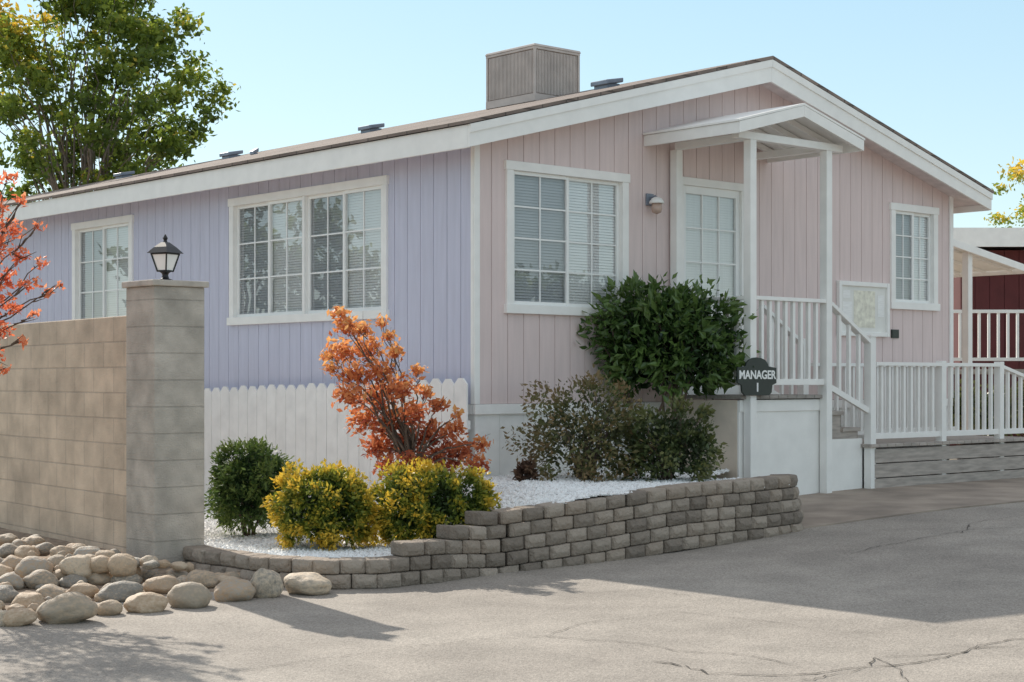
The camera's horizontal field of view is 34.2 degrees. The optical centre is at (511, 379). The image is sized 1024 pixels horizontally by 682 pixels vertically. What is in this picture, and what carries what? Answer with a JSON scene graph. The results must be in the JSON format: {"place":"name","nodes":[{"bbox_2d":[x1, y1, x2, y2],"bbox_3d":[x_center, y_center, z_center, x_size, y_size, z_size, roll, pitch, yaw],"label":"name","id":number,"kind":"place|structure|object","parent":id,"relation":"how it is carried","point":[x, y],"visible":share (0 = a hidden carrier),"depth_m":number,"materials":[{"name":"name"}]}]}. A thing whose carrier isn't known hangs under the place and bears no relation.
{"place":"outdoors","nodes":[
{"label":"outdoors","id":0,"kind":"place"},
{"bbox_2d":[0,527,214,609],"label":"soil","id":1,"kind":"structure","parent":0,"point":[53,541],"depth_m":13.37,"materials":[{"name":"brown soil"}]},
{"bbox_2d":[0,582,12,585],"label":"river rock","id":2,"kind":"object","parent":1,"relation":"on","point":[5,583],"visible":0.3,"depth_m":11.34,"materials":[{"name":"beige stone"}]},
{"bbox_2d":[0,564,12,575],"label":"river rock","id":3,"kind":"object","parent":1,"relation":"on","point":[4,569],"visible":0.56,"depth_m":11.80,"materials":[{"name":"beige stone"}]},
{"bbox_2d":[0,543,17,557],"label":"river rock","id":4,"kind":"object","parent":1,"relation":"on","point":[7,549],"visible":0.65,"depth_m":12.79,"materials":[{"name":"grey stone"}]},
{"bbox_2d":[0,533,17,545],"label":"river rock","id":5,"kind":"object","parent":1,"relation":"on","point":[8,538],"visible":0.6,"depth_m":13.38,"materials":[{"name":"beige stone"}]},
{"bbox_2d":[0,585,18,602],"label":"river rock","id":6,"kind":"object","parent":1,"relation":"on","point":[9,593],"visible":0.72,"depth_m":10.78,"materials":[{"name":"grey stone"}]},
{"bbox_2d":[0,555,22,570],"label":"river rock","id":7,"kind":"object","parent":1,"relation":"on","point":[11,561],"visible":0.38,"depth_m":11.96,"materials":[{"name":"beige stone"}]},
{"bbox_2d":[0,573,24,589],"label":"river rock","id":8,"kind":"object","parent":1,"relation":"on","point":[15,581],"visible":0.71,"depth_m":11.42,"materials":[{"name":"grey stone"}]},
{"bbox_2d":[11,539,25,546],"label":"river rock","id":9,"kind":"object","parent":1,"relation":"on","point":[18,542],"visible":0.36,"depth_m":13.10,"materials":[{"name":"beige stone"}]},
{"bbox_2d":[14,545,39,557],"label":"river rock","id":10,"kind":"object","parent":1,"relation":"on","point":[21,551],"visible":0.67,"depth_m":12.57,"materials":[{"name":"beige stone"}]},
{"bbox_2d":[11,592,43,607],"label":"river rock","id":11,"kind":"object","parent":1,"relation":"on","point":[25,599],"visible":0.59,"depth_m":10.51,"materials":[{"name":"beige stone"}]},
{"bbox_2d":[27,551,38,556],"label":"river rock","id":12,"kind":"object","parent":1,"relation":"on","point":[31,553],"visible":0.51,"depth_m":12.53,"materials":[{"name":"beige stone"}]},
{"bbox_2d":[14,556,53,577],"bbox_3d":[-3.360,1.333,11.708,0.270,0.199,0.231,-8,-2,-25],"label":"river rock","id":13,"kind":"object","parent":1,"relation":"on","point":[25,566],"visible":0.59,"depth_m":11.62,"materials":[{"name":"beige stone"}]},
{"bbox_2d":[24,536,45,545],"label":"river rock","id":14,"kind":"object","parent":1,"relation":"on","point":[33,540],"visible":0.67,"depth_m":13.14,"materials":[{"name":"beige stone"}]},
{"bbox_2d":[35,599,42,605],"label":"river rock","id":15,"kind":"object","parent":1,"relation":"on","point":[39,602],"visible":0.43,"depth_m":10.52,"materials":[{"name":"beige stone"}]},
{"bbox_2d":[22,569,58,588],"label":"river rock","id":16,"kind":"object","parent":1,"relation":"on","point":[32,580],"visible":0.76,"depth_m":11.48,"materials":[{"name":"beige stone"}]},
{"bbox_2d":[35,542,54,555],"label":"river rock","id":17,"kind":"object","parent":1,"relation":"on","point":[44,548],"visible":0.72,"depth_m":12.71,"materials":[{"name":"grey stone"}]},
{"bbox_2d":[35,584,65,597],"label":"river rock","id":18,"kind":"object","parent":1,"relation":"on","point":[51,590],"visible":0.49,"depth_m":10.91,"materials":[{"name":"beige stone"}]},
{"bbox_2d":[47,554,65,566],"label":"river rock","id":19,"kind":"object","parent":1,"relation":"on","point":[56,559],"visible":0.38,"depth_m":11.98,"materials":[{"name":"beige stone"}]},
{"bbox_2d":[52,569,66,579],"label":"river rock","id":20,"kind":"object","parent":1,"relation":"on","point":[58,573],"visible":0.3,"depth_m":11.67,"materials":[{"name":"beige stone"}]},
{"bbox_2d":[50,545,73,555],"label":"river rock","id":21,"kind":"object","parent":1,"relation":"on","point":[59,548],"visible":0.61,"depth_m":12.42,"materials":[{"name":"beige stone"}]},
{"bbox_2d":[57,551,67,555],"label":"river rock","id":22,"kind":"object","parent":1,"relation":"on","point":[64,553],"visible":0.31,"depth_m":12.33,"materials":[{"name":"beige stone"}]},
{"bbox_2d":[59,574,87,587],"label":"river rock","id":23,"kind":"object","parent":1,"relation":"on","point":[68,581],"visible":0.73,"depth_m":11.55,"materials":[{"name":"grey stone"}]},
{"bbox_2d":[58,555,92,578],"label":"river rock","id":24,"kind":"object","parent":1,"relation":"on","point":[78,564],"visible":0.92,"depth_m":11.63,"materials":[{"name":"beige stone"}]},
{"bbox_2d":[71,543,85,548],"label":"river rock","id":25,"kind":"object","parent":1,"relation":"on","point":[77,545],"visible":0.37,"depth_m":12.69,"materials":[{"name":"beige stone"}]},
{"bbox_2d":[66,583,99,597],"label":"river rock","id":26,"kind":"object","parent":1,"relation":"on","point":[89,590],"visible":0.58,"depth_m":11.01,"materials":[{"name":"beige stone"}]},
{"bbox_2d":[94,593,101,601],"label":"river rock","id":27,"kind":"object","parent":1,"relation":"on","point":[97,598],"visible":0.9,"depth_m":10.87,"materials":[{"name":"beige stone"}]},
{"bbox_2d":[87,572,112,584],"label":"river rock","id":28,"kind":"object","parent":1,"relation":"on","point":[98,579],"visible":0.52,"depth_m":11.67,"materials":[{"name":"beige stone"}]},
{"bbox_2d":[90,555,109,573],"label":"river rock","id":29,"kind":"object","parent":28,"relation":"on","point":[98,564],"visible":0.92,"depth_m":11.66,"materials":[{"name":"beige stone"}]},
{"bbox_2d":[95,550,115,557],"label":"river rock","id":30,"kind":"object","parent":1,"relation":"on","point":[109,553],"visible":0.49,"depth_m":12.14,"materials":[{"name":"beige stone"}]},
{"bbox_2d":[98,581,142,601],"bbox_3d":[-2.579,1.397,10.942,0.310,0.150,0.220,-8,3,-14],"label":"river rock","id":31,"kind":"object","parent":1,"relation":"on","point":[120,591],"visible":0.78,"depth_m":10.87,"materials":[{"name":"grey stone"}]},
{"bbox_2d":[110,574,142,583],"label":"river rock","id":32,"kind":"object","parent":1,"relation":"on","point":[137,578],"visible":0.54,"depth_m":11.65,"materials":[{"name":"grey stone"}]},
{"bbox_2d":[107,553,137,576],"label":"river rock","id":33,"kind":"object","parent":32,"relation":"on","point":[120,564],"visible":1,"depth_m":11.62,"materials":[{"name":"beige stone"}]},
{"bbox_2d":[139,555,157,565],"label":"river rock","id":34,"kind":"object","parent":1,"relation":"on","point":[146,558],"visible":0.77,"depth_m":11.78,"materials":[{"name":"beige stone"}]},
{"bbox_2d":[140,566,158,580],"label":"river rock","id":35,"kind":"object","parent":1,"relation":"on","point":[145,574],"visible":0.39,"depth_m":11.89,"materials":[{"name":"grey stone"}]},
{"bbox_2d":[142,560,159,569],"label":"river rock","id":36,"kind":"object","parent":1,"relation":"on","point":[151,564],"visible":1,"depth_m":11.69,"materials":[{"name":"grey stone"}]},
{"bbox_2d":[142,575,179,593],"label":"river rock","id":37,"kind":"object","parent":1,"relation":"on","point":[164,584],"visible":0.72,"depth_m":11.25,"materials":[{"name":"beige stone"}]},
{"bbox_2d":[166,569,187,577],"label":"river rock","id":38,"kind":"object","parent":1,"relation":"on","point":[176,574],"visible":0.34,"depth_m":11.93,"materials":[{"name":"grey stone"}]},
{"bbox_2d":[170,561,187,570],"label":"river rock","id":39,"kind":"object","parent":38,"relation":"on","point":[179,566],"visible":0.95,"depth_m":11.87,"materials":[{"name":"beige stone"}]},
{"bbox_2d":[176,576,185,582],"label":"river rock","id":40,"kind":"object","parent":1,"relation":"on","point":[180,579],"visible":0.23,"depth_m":11.64,"materials":[{"name":"grey stone"}]},
{"bbox_2d":[185,569,218,587],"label":"river rock","id":41,"kind":"object","parent":1,"relation":"on","point":[207,579],"visible":0.69,"depth_m":11.51,"materials":[{"name":"beige stone"}]},
{"bbox_2d":[215,572,229,576],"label":"river rock","id":42,"kind":"object","parent":1,"relation":"on","point":[218,574],"visible":0.3,"depth_m":11.80,"materials":[{"name":"beige stone"}]},
{"bbox_2d":[217,575,231,584],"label":"river rock","id":43,"kind":"object","parent":1,"relation":"on","point":[222,578],"visible":0.28,"depth_m":11.66,"materials":[{"name":"beige stone"}]},
{"bbox_2d":[229,573,239,577],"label":"river rock","id":44,"kind":"object","parent":1,"relation":"on","point":[234,574],"visible":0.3,"depth_m":11.82,"materials":[{"name":"grey stone"}]},
{"label":"river rock","id":45,"kind":"object","parent":1,"relation":"on","visible":0},
{"bbox_2d":[186,562,193,572],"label":"river rock","id":46,"kind":"object","parent":45,"relation":"on","point":[190,566],"visible":0.71,"depth_m":12.02,"materials":[{"name":"beige stone"}]},
{"bbox_2d":[0,473,1023,681],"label":"road","id":47,"kind":"structure","parent":0,"point":[920,598],"depth_m":9.79,"materials":[{"name":"grey asphalt"}]},
{"bbox_2d":[0,610,7,625],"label":"river rock","id":48,"kind":"object","parent":47,"relation":"on","point":[2,612],"visible":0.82,"depth_m":9.79,"materials":[{"name":"grey stone"}]},
{"bbox_2d":[7,604,25,609],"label":"river rock","id":49,"kind":"object","parent":47,"relation":"on","point":[14,606],"visible":0.49,"depth_m":10.35,"materials":[{"name":"beige stone"}]},
{"bbox_2d":[2,608,37,626],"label":"river rock","id":50,"kind":"object","parent":47,"relation":"on","point":[18,617],"visible":0.93,"depth_m":9.79,"materials":[{"name":"beige stone"}]},
{"bbox_2d":[0,169,65,374],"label":"red maple","id":51,"kind":"object","parent":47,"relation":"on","point":[48,292],"visible":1,"depth_m":11.75,"materials":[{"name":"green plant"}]},
{"bbox_2d":[27,603,38,611],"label":"river rock","id":52,"kind":"object","parent":47,"relation":"on","point":[34,606],"visible":0.45,"depth_m":10.34,"materials":[{"name":"beige stone"}]},
{"bbox_2d":[36,592,97,623],"bbox_3d":[-2.674,1.380,9.993,0.354,0.214,0.284,0,0,-18],"label":"river rock","id":53,"kind":"object","parent":47,"relation":"on","point":[69,607],"visible":0.9,"depth_m":9.89,"materials":[{"name":"grey stone"}]},
{"bbox_2d":[97,600,122,615],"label":"river rock","id":54,"kind":"object","parent":47,"relation":"on","point":[110,607],"visible":0.84,"depth_m":10.23,"materials":[{"name":"beige stone"}]},
{"bbox_2d":[123,592,168,612],"bbox_3d":[-2.294,1.400,10.434,0.281,0.143,0.211,0,6,-17],"label":"river rock","id":55,"kind":"object","parent":47,"relation":"on","point":[146,602],"visible":0.94,"depth_m":10.37,"materials":[{"name":"beige stone"}]},
{"bbox_2d":[167,582,211,608],"bbox_3d":[-2.074,1.388,10.652,0.301,0.195,0.245,-2,5,10],"label":"river rock","id":56,"kind":"object","parent":47,"relation":"on","point":[191,595],"visible":0.87,"depth_m":10.57,"materials":[{"name":"beige stone"}]},
{"bbox_2d":[214,578,255,601],"bbox_3d":[-1.828,1.392,10.957,0.278,0.168,0.218,-7,7,-23],"label":"river rock","id":57,"kind":"object","parent":47,"relation":"on","point":[231,590],"visible":0.89,"depth_m":10.89,"materials":[{"name":"beige stone"}]},
{"bbox_2d":[250,568,283,597],"bbox_3d":[-1.640,1.371,11.119,0.229,0.230,0.171,6,6,-15],"label":"river rock","id":58,"kind":"object","parent":47,"relation":"on","point":[267,583],"visible":0.88,"depth_m":11.05,"materials":[{"name":"grey stone"}]},
{"bbox_2d":[284,572,331,594],"bbox_3d":[-1.388,1.393,11.313,0.350,0.176,0.319,3,-6,18],"label":"river rock","id":59,"kind":"object","parent":47,"relation":"on","point":[308,583],"visible":0.94,"depth_m":11.20,"materials":[{"name":"beige stone"}]},
{"bbox_2d":[426,635,794,664],"bbox_3d":[0.565,1.444,8.993,2.076,0.001,0.549,0,0,18],"label":"road crack","id":60,"kind":"object","parent":47,"relation":"on","point":[643,643],"visible":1,"depth_m":9.00,"materials":[{"name":"grey asphalt"}]},
{"bbox_2d":[551,611,870,633],"bbox_3d":[1.113,1.438,9.877,1.852,0.012,0.949,0,0,0],"label":"road crack","id":61,"kind":"object","parent":47,"relation":"on","point":[686,612],"visible":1,"depth_m":9.90,"materials":[{"name":"grey asphalt"}]},
{"bbox_2d":[656,638,1023,674],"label":"road crack","id":62,"kind":"object","parent":47,"relation":"on","point":[844,668],"visible":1,"depth_m":8.44,"materials":[{"name":"grey asphalt"}]},
{"bbox_2d":[801,645,1013,679],"bbox_3d":[1.988,1.436,8.574,1.640,0.017,0.258,0,0,-36],"label":"road crack","id":63,"kind":"object","parent":47,"relation":"on","point":[903,655],"visible":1,"depth_m":8.61,"materials":[{"name":"grey asphalt"}]},
{"bbox_2d":[0,0,1023,227],"label":"sky","id":64,"kind":"structure","parent":0,"point":[947,76],"materials":[{"name":"blue"}]},
{"bbox_2d":[798,472,1023,528],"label":"walkway","id":65,"kind":"structure","parent":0,"point":[839,507],"depth_m":16.06,"materials":[{"name":"concrete"}]},
{"bbox_2d":[643,103,876,494],"bbox_3d":[2.623,-0.748,16.979,2.395,3.955,1.263,0,0,-42],"label":"entry porch","id":66,"kind":"object","parent":65,"relation":"on","point":[808,440],"visible":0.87,"depth_m":16.75,"materials":[{"name":"white paint"}]},
{"bbox_2d":[736,357,775,395],"bbox_3d":[2.369,-0.035,16.108,0.580,0.370,0.025,0,0,-42],"label":"manager sign","id":67,"kind":"object","parent":66,"relation":"attached to","point":[755,376],"visible":1,"depth_m":16.09,"materials":[{"name":"black metal"}]},
{"bbox_2d":[811,361,1023,487],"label":"ramp landing","id":68,"kind":"object","parent":65,"relation":"on","point":[910,403],"visible":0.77,"depth_m":18.50,"materials":[{"name":"white wood"}]},
{"bbox_3d":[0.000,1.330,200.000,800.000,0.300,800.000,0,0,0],"label":"ground","id":69,"kind":"structure","parent":0,"visible":0},
{"bbox_2d":[0,316,125,553],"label":"block wall","id":70,"kind":"structure","parent":69,"relation":"on","point":[62,429],"depth_m":13.87,"materials":[{"name":"beige concrete"}]},
{"bbox_2d":[0,0,240,206],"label":"shade tree","id":71,"kind":"object","parent":69,"relation":"on","point":[152,38],"visible":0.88,"depth_m":30.43,"materials":[{"name":"green plant"}]},
{"bbox_2d":[122,279,208,569],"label":"block column","id":72,"kind":"structure","parent":69,"relation":"on","point":[164,419],"depth_m":12.46,"materials":[{"name":"grey concrete"}]},
{"bbox_2d":[147,234,183,279],"bbox_3d":[-2.630,-0.925,12.620,0.196,0.360,0.196,0,0,28],"label":"lantern","id":73,"kind":"object","parent":72,"relation":"on","point":[165,254],"visible":0.9,"depth_m":12.58,"materials":[{"name":"black metal"}]},
{"bbox_2d":[204,378,469,496],"bbox_3d":[-2.696,0.716,17.727,0.060,1.468,6.947,0,0,-42],"label":"picket fence","id":74,"kind":"object","parent":69,"relation":"on","point":[307,425],"visible":0.38,"depth_m":17.05,"materials":[{"name":"white paint"}]},
{"bbox_2d":[182,474,803,588],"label":"retaining wall","id":75,"kind":"structure","parent":69,"relation":"on","point":[649,521],"depth_m":12.63,"materials":[{"name":"grey concrete"}]},
{"bbox_2d":[204,468,789,557],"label":"white gravel","id":76,"kind":"structure","parent":69,"relation":"on","point":[561,489],"depth_m":13.38,"materials":[{"name":"white gravel"}]},
{"bbox_2d":[204,434,296,536],"bbox_3d":[-2.148,0.890,13.587,0.828,0.896,0.846,0,0,-41],"label":"conifer shrub","id":77,"kind":"object","parent":76,"relation":"on","point":[242,481],"visible":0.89,"depth_m":13.41,"materials":[{"name":"green plant"}]},
{"bbox_2d":[259,458,383,550],"bbox_3d":[-1.436,0.965,12.605,0.914,0.754,0.896,0,0,-26],"label":"golden shrub","id":78,"kind":"object","parent":76,"relation":"on","point":[323,515],"visible":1,"depth_m":12.40,"materials":[{"name":"yellow plant"}]},
{"bbox_2d":[319,306,493,486],"bbox_3d":[-0.893,0.303,13.924,1.486,1.866,0.974,0,0,0],"label":"japanese maple","id":79,"kind":"object","parent":76,"relation":"on","point":[405,446],"visible":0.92,"depth_m":13.88,"materials":[{"name":"orange plant"}]},
{"bbox_2d":[344,455,501,545],"bbox_3d":[-0.643,0.956,12.746,0.969,0.788,1.071,0,0,44],"label":"golden shrub","id":80,"kind":"object","parent":76,"relation":"on","point":[428,502],"visible":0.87,"depth_m":12.55,"materials":[{"name":"yellow plant"}]},
{"bbox_2d":[511,456,540,481],"bbox_3d":[0.125,0.825,14.521,0.301,0.340,0.285,0,0,0],"label":"seedling plant","id":81,"kind":"object","parent":76,"relation":"on","point":[526,467],"visible":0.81,"depth_m":14.47,"materials":[{"name":"brown plant"}]},
{"bbox_2d":[500,364,657,482],"bbox_3d":[0.615,0.448,14.813,1.336,1.210,1.282,0,0,-30],"label":"twiggy shrub","id":82,"kind":"object","parent":76,"relation":"on","point":[585,466],"visible":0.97,"depth_m":14.65,"materials":[{"name":"green plant"}]},
{"bbox_2d":[606,388,728,481],"bbox_3d":[1.359,0.522,14.646,1.081,0.901,0.832,0,0,0],"label":"leafy shrub","id":83,"kind":"object","parent":76,"relation":"on","point":[695,440],"visible":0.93,"depth_m":14.58,"materials":[{"name":"green plant"}]},
{"bbox_2d":[576,269,759,465],"bbox_3d":[1.497,-0.060,16.310,1.828,2.019,1.372,0,0,20],"label":"glossy shrub","id":84,"kind":"object","parent":76,"relation":"on","point":[669,337],"visible":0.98,"depth_m":16.02,"materials":[{"name":"green plant"}]},
{"bbox_2d":[0,56,993,499],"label":"mobile home","id":85,"kind":"object","parent":69,"relation":"on","point":[484,254],"visible":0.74,"depth_m":17.20,"materials":[{"name":"pink"}]},
{"bbox_2d":[71,215,133,319],"bbox_3d":[-5.007,-1.290,20.538,0.185,1.380,1.580,0,0,-42],"label":"window","id":86,"kind":"structure","parent":85,"relation":"in","point":[102,249],"depth_m":20.65,"materials":[{"name":"white paint"}]},
{"bbox_2d":[227,175,389,324],"bbox_3d":[-2.112,-1.295,17.270,0.185,1.390,2.890,0,0,-42],"label":"window","id":87,"kind":"structure","parent":85,"relation":"in","point":[299,254],"depth_m":17.22,"materials":[{"name":"white paint"}]},
{"bbox_2d":[485,43,580,113],"bbox_3d":[0.293,-3.580,19.950,0.868,0.680,0.890,0,0,-42],"label":"evaporative cooler","id":88,"kind":"object","parent":85,"relation":"on","point":[527,73],"visible":0.88,"depth_m":19.62,"materials":[{"name":"metal"}]},
{"bbox_2d":[504,160,629,316],"bbox_3d":[0.508,-1.330,16.014,1.650,1.420,0.185,0,0,-42],"label":"window","id":89,"kind":"structure","parent":85,"relation":"in","point":[567,228],"depth_m":15.99,"materials":[{"name":"white paint"}]},
{"bbox_2d":[646,193,663,213],"bbox_3d":[1.437,-1.765,16.648,0.156,0.210,0.186,0,0,-42],"label":"wall lamp","id":90,"kind":"object","parent":85,"relation":"attached to","point":[654,202],"visible":1,"depth_m":16.60,"materials":[{"name":"glass"}]},
{"bbox_2d":[683,177,743,394],"bbox_3d":[2.065,-0.950,17.356,1.060,2.260,0.164,0,0,-42],"label":"door","id":91,"kind":"structure","parent":85,"relation":"in","point":[708,230],"depth_m":17.43,"materials":[{"name":"white paint"}]},
{"bbox_2d":[836,280,889,336],"bbox_3d":[4.022,-0.810,19.030,0.950,0.620,0.047,0,0,-42],"label":"notice board","id":92,"kind":"object","parent":85,"relation":"attached to","point":[864,307],"visible":0.81,"depth_m":19.07,"materials":[{"name":"white paint"}]},
{"bbox_2d":[891,329,898,337],"bbox_3d":[4.480,-0.540,19.456,0.140,0.100,0.019,0,0,-42],"label":"number plaque","id":93,"kind":"object","parent":85,"relation":"attached to","point":[894,333],"visible":1,"depth_m":19.44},
{"bbox_2d":[889,202,939,310],"bbox_3d":[4.725,-1.450,19.752,0.980,1.240,0.185,0,0,-42],"label":"window","id":94,"kind":"structure","parent":85,"relation":"in","point":[913,228],"depth_m":19.76,"materials":[{"name":"white paint"}]},
{"bbox_2d":[953,379,981,458],"bbox_3d":[6.622,0.562,24.520,0.740,1.249,0.867,0,0,-21],"label":"shrub","id":95,"kind":"object","parent":69,"relation":"on","point":[960,406],"visible":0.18,"depth_m":24.31,"materials":[{"name":"green plant"}]},
{"bbox_2d":[949,310,1023,445],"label":"neighbour deck","id":96,"kind":"structure","parent":69,"relation":"on","point":[998,312],"depth_m":26.02,"materials":[{"name":"white wood"}]},
{"bbox_2d":[953,228,1023,368],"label":"neighbour house","id":97,"kind":"structure","parent":69,"relation":"on","point":[999,292],"depth_m":34.00,"materials":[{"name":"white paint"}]},
{"bbox_2d":[953,239,1023,429],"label":"carport awning","id":98,"kind":"object","parent":69,"relation":"on","point":[970,262],"visible":0.28,"depth_m":22.39,"materials":[{"name":"white paint"}]},
{"bbox_2d":[973,384,1023,436],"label":"shrub","id":99,"kind":"object","parent":69,"relation":"on","point":[1018,434],"visible":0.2,"depth_m":24.62,"materials":[{"name":"green plant"}]},
{"bbox_2d":[983,156,1023,227],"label":"shade tree","id":100,"kind":"object","parent":69,"relation":"on","point":[1018,174],"visible":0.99,"depth_m":42.40,"materials":[{"name":"yellow plant"}]},
{"bbox_2d":[1010,380,1023,436],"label":"shrub","id":101,"kind":"object","parent":69,"relation":"on","point":[1017,401],"visible":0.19,"depth_m":25.03,"materials":[{"name":"green plant"}]},
{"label":"river rock","id":102,"kind":"object","parent":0,"visible":0},
{"bbox_2d":[157,559,170,568],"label":"river rock","id":103,"kind":"object","parent":102,"relation":"on","point":[164,563],"visible":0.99,"depth_m":11.74,"materials":[{"name":"beige stone"}]},
{"label":"river rock","id":104,"kind":"object","parent":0,"visible":0},
{"bbox_2d":[135,567,140,574],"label":"river rock","id":105,"kind":"object","parent":104,"relation":"on","point":[138,571],"visible":0.23,"depth_m":11.82,"materials":[{"name":"brown stone"}]},
{"bbox_2d":[134,557,140,566],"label":"river rock","id":106,"kind":"object","parent":105,"relation":"on","point":[138,562],"visible":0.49,"depth_m":11.80,"materials":[{"name":"grey stone"}]},
{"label":"river rock","id":107,"kind":"object","parent":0,"visible":0},
{"bbox_2d":[73,546,99,555],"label":"river rock","id":108,"kind":"object","parent":107,"relation":"on","point":[83,550],"visible":0.51,"depth_m":12.21,"materials":[{"name":"grey stone"}]}
]}

